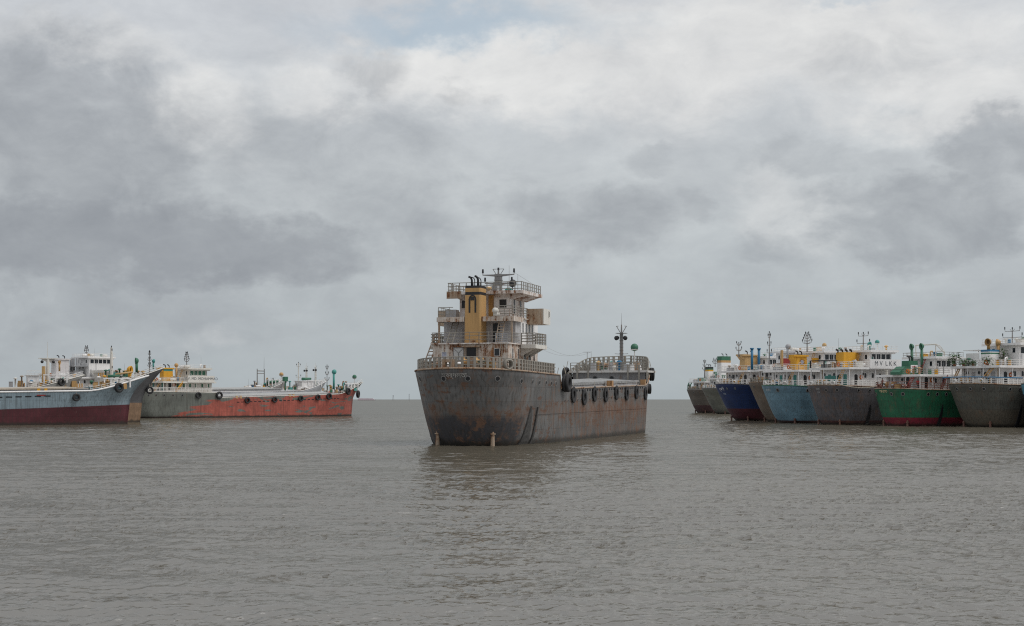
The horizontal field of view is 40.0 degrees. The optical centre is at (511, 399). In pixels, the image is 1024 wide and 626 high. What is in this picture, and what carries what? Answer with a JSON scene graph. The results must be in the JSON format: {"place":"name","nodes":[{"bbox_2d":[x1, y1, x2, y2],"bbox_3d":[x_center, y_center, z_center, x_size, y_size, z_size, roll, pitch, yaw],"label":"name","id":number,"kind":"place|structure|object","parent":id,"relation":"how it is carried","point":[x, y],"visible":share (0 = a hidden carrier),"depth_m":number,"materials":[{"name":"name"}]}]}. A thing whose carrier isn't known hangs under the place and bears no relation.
{"place":"outdoors","nodes":[
{"label":"outdoors","id":0,"kind":"place"},
{"bbox_2d":[0,399,1023,625],"bbox_3d":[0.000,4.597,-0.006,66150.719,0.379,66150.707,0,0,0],"label":"water","id":1,"kind":"structure","parent":0,"point":[388,512],"depth_m":51.48,"materials":[{"name":"grey liquid"}]},
{"bbox_2d":[9,342,83,386],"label":"cargo ship","id":2,"kind":"object","parent":1,"relation":"on","point":[33,381],"visible":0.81,"depth_m":297.83,"materials":[{"name":"beige paint"}]},
{"bbox_2d":[58,375,64,385],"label":"tyre fender","id":3,"kind":"object","parent":2,"relation":"attached to","point":[63,382],"visible":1,"depth_m":296.70,"materials":[{"name":"rubber"}]},
{"bbox_2d":[0,346,148,424],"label":"cargo ship","id":4,"kind":"object","parent":1,"relation":"on","point":[102,402],"visible":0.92,"depth_m":253.67,"materials":[{"name":"white paint"}]},
{"bbox_2d":[72,393,80,400],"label":"tyre fender","id":5,"kind":"object","parent":4,"relation":"attached to","point":[74,395],"visible":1,"depth_m":252.93,"materials":[{"name":"rubber"}]},
{"bbox_2d":[114,381,123,392],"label":"tyre fender","id":6,"kind":"object","parent":4,"relation":"attached to","point":[121,387],"visible":1,"depth_m":258.20,"materials":[{"name":"rubber"}]},
{"bbox_2d":[98,350,164,421],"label":"cargo ship","id":7,"kind":"object","parent":1,"relation":"on","point":[135,406],"visible":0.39,"depth_m":281.13,"materials":[{"name":"beige paint"}]},
{"bbox_2d":[37,345,286,389],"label":"cargo ship","id":8,"kind":"object","parent":1,"relation":"on","point":[86,363],"visible":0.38,"depth_m":358.19,"materials":[{"name":"white paint"}]},
{"bbox_2d":[86,362,326,394],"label":"cargo ship","id":9,"kind":"object","parent":1,"relation":"on","point":[308,385],"visible":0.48,"depth_m":386.66,"materials":[{"name":"white paint"}]},
{"bbox_2d":[140,351,362,417],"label":"cargo ship","id":10,"kind":"object","parent":1,"relation":"on","point":[171,396],"visible":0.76,"depth_m":352.50,"materials":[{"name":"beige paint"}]},
{"bbox_2d":[146,387,153,393],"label":"tyre fender","id":11,"kind":"object","parent":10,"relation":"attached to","point":[152,389],"visible":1,"depth_m":282.28,"materials":[{"name":"rubber"}]},
{"bbox_2d":[216,392,222,398],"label":"tyre fender","id":12,"kind":"object","parent":10,"relation":"attached to","point":[218,397],"visible":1,"depth_m":351.48,"materials":[{"name":"rubber"}]},
{"bbox_2d":[326,391,331,399],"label":"tyre fender","id":13,"kind":"object","parent":10,"relation":"attached to","point":[327,395],"visible":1,"depth_m":375.93,"materials":[{"name":"rubber"}]},
{"bbox_2d":[346,386,350,394],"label":"tyre fender","id":14,"kind":"object","parent":10,"relation":"attached to","point":[348,391],"visible":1,"depth_m":382.07,"materials":[{"name":"rubber"}]},
{"bbox_2d":[358,398,374,399],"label":"barge","id":15,"kind":"object","parent":1,"relation":"on","point":[366,399],"visible":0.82,"depth_m":6192.95},
{"bbox_2d":[414,268,655,445],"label":"cargo ship","id":16,"kind":"object","parent":1,"relation":"on","point":[485,377],"visible":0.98,"depth_m":142.94,"materials":[{"name":"metal"}]},
{"bbox_2d":[562,362,569,375],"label":"tyre fender","id":17,"kind":"object","parent":16,"relation":"attached to","point":[566,370],"visible":0.48,"depth_m":198.91,"materials":[{"name":"rubber"}]},
{"bbox_2d":[561,367,571,391],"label":"tyre fender","id":18,"kind":"object","parent":16,"relation":"hanging from","point":[566,382],"visible":1,"depth_m":151.90,"materials":[{"name":"rubber"}]},
{"bbox_2d":[571,384,575,402],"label":"tyre fender","id":19,"kind":"object","parent":16,"relation":"attached to","point":[574,391],"visible":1,"depth_m":156.18,"materials":[{"name":"rubber"}]},
{"bbox_2d":[582,389,586,404],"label":"tyre fender","id":20,"kind":"object","parent":16,"relation":"attached to","point":[585,393],"visible":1,"depth_m":160.77,"materials":[{"name":"rubber"}]},
{"bbox_2d":[593,382,596,401],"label":"tyre fender","id":21,"kind":"object","parent":16,"relation":"attached to","point":[595,395],"visible":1,"depth_m":165.61,"materials":[{"name":"rubber"}]},
{"bbox_2d":[604,381,607,401],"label":"tyre fender","id":22,"kind":"object","parent":16,"relation":"attached to","point":[605,392],"visible":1,"depth_m":170.82,"materials":[{"name":"rubber"}]},
{"bbox_2d":[615,383,618,399],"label":"tyre fender","id":23,"kind":"object","parent":16,"relation":"attached to","point":[617,394],"visible":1,"depth_m":176.36,"materials":[{"name":"rubber"}]},
{"bbox_2d":[625,381,628,400],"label":"tyre fender","id":24,"kind":"object","parent":16,"relation":"attached to","point":[627,393],"visible":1,"depth_m":181.76,"materials":[{"name":"rubber"}]},
{"bbox_2d":[635,382,638,398],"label":"tyre fender","id":25,"kind":"object","parent":16,"relation":"attached to","point":[636,392],"visible":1,"depth_m":187.37,"materials":[{"name":"rubber"}]},
{"bbox_2d":[644,383,647,399],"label":"tyre fender","id":26,"kind":"object","parent":16,"relation":"attached to","point":[645,393],"visible":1,"depth_m":192.93,"materials":[{"name":"rubber"}]},
{"bbox_2d":[648,384,651,393],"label":"tyre fender","id":27,"kind":"object","parent":16,"relation":"attached to","point":[649,389],"visible":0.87,"depth_m":198.03,"materials":[{"name":"rubber"}]},
{"bbox_2d":[649,361,654,380],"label":"tyre fender","id":28,"kind":"object","parent":16,"relation":"attached to","point":[652,377],"visible":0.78,"depth_m":199.15,"materials":[{"name":"rubber"}]},
{"bbox_2d":[687,364,716,412],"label":"cargo ship","id":29,"kind":"object","parent":1,"relation":"on","point":[699,400],"visible":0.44,"depth_m":474.72,"materials":[{"name":"metal"}]},
{"bbox_2d":[702,353,739,413],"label":"cargo ship","id":30,"kind":"object","parent":1,"relation":"on","point":[713,397],"visible":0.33,"depth_m":441.56,"materials":[{"name":"metal"}]},
{"bbox_2d":[714,341,775,420],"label":"cargo ship","id":31,"kind":"object","parent":1,"relation":"on","point":[733,388],"visible":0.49,"depth_m":301.93,"materials":[{"name":"metal"}]},
{"bbox_2d":[748,331,833,421],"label":"cargo ship","id":32,"kind":"object","parent":1,"relation":"on","point":[755,384],"visible":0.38,"depth_m":288.14,"materials":[{"name":"metal"}]},
{"bbox_2d":[761,331,848,422],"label":"cargo ship","id":33,"kind":"object","parent":1,"relation":"on","point":[787,395],"visible":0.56,"depth_m":269.93,"materials":[{"name":"blue paint"}]},
{"bbox_2d":[807,331,900,424],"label":"cargo ship","id":34,"kind":"object","parent":1,"relation":"on","point":[834,401],"visible":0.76,"depth_m":254.54,"materials":[{"name":"metal"}]},
{"bbox_2d":[839,384,872,387],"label":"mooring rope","id":35,"kind":"object","parent":34,"relation":"attached to","point":[856,387],"visible":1,"depth_m":248.54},
{"bbox_2d":[874,343,980,425],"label":"cargo ship","id":36,"kind":"object","parent":1,"relation":"on","point":[902,399],"visible":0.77,"depth_m":242.44,"materials":[{"name":"metal"}]},
{"bbox_2d":[943,326,1023,426],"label":"cargo ship","id":37,"kind":"object","parent":1,"relation":"on","point":[989,395],"visible":0.95,"depth_m":232.35,"materials":[{"name":"metal"}]},
{"bbox_2d":[958,359,968,365],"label":"potted plant","id":38,"kind":"object","parent":37,"relation":"on","point":[964,362],"visible":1,"depth_m":236.38,"materials":[{"name":"green plant"}]},
{"bbox_2d":[980,356,994,365],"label":"potted plant","id":39,"kind":"object","parent":37,"relation":"on","point":[987,359],"visible":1,"depth_m":232.14,"materials":[{"name":"green plant"}]},
{"bbox_2d":[998,347,1007,359],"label":"potted plant","id":40,"kind":"object","parent":37,"relation":"on","point":[1003,355],"visible":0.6,"depth_m":235.50,"materials":[{"name":"green plant"}]},
{"bbox_2d":[1021,377,1023,396],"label":"cargo ship","id":41,"kind":"object","parent":1,"relation":"on","point":[1022,385],"visible":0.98,"depth_m":227.86,"materials":[{"name":"metal"}]},
{"bbox_2d":[0,0,1023,398],"label":"sky","id":42,"kind":"structure","parent":0,"point":[243,187],"materials":[{"name":"grey"}]},
{"bbox_2d":[946,352,962,366],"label":"potted plant","id":43,"kind":"object","parent":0,"point":[953,360],"visible":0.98,"depth_m":238.15,"materials":[{"name":"green plant"}]}
]}

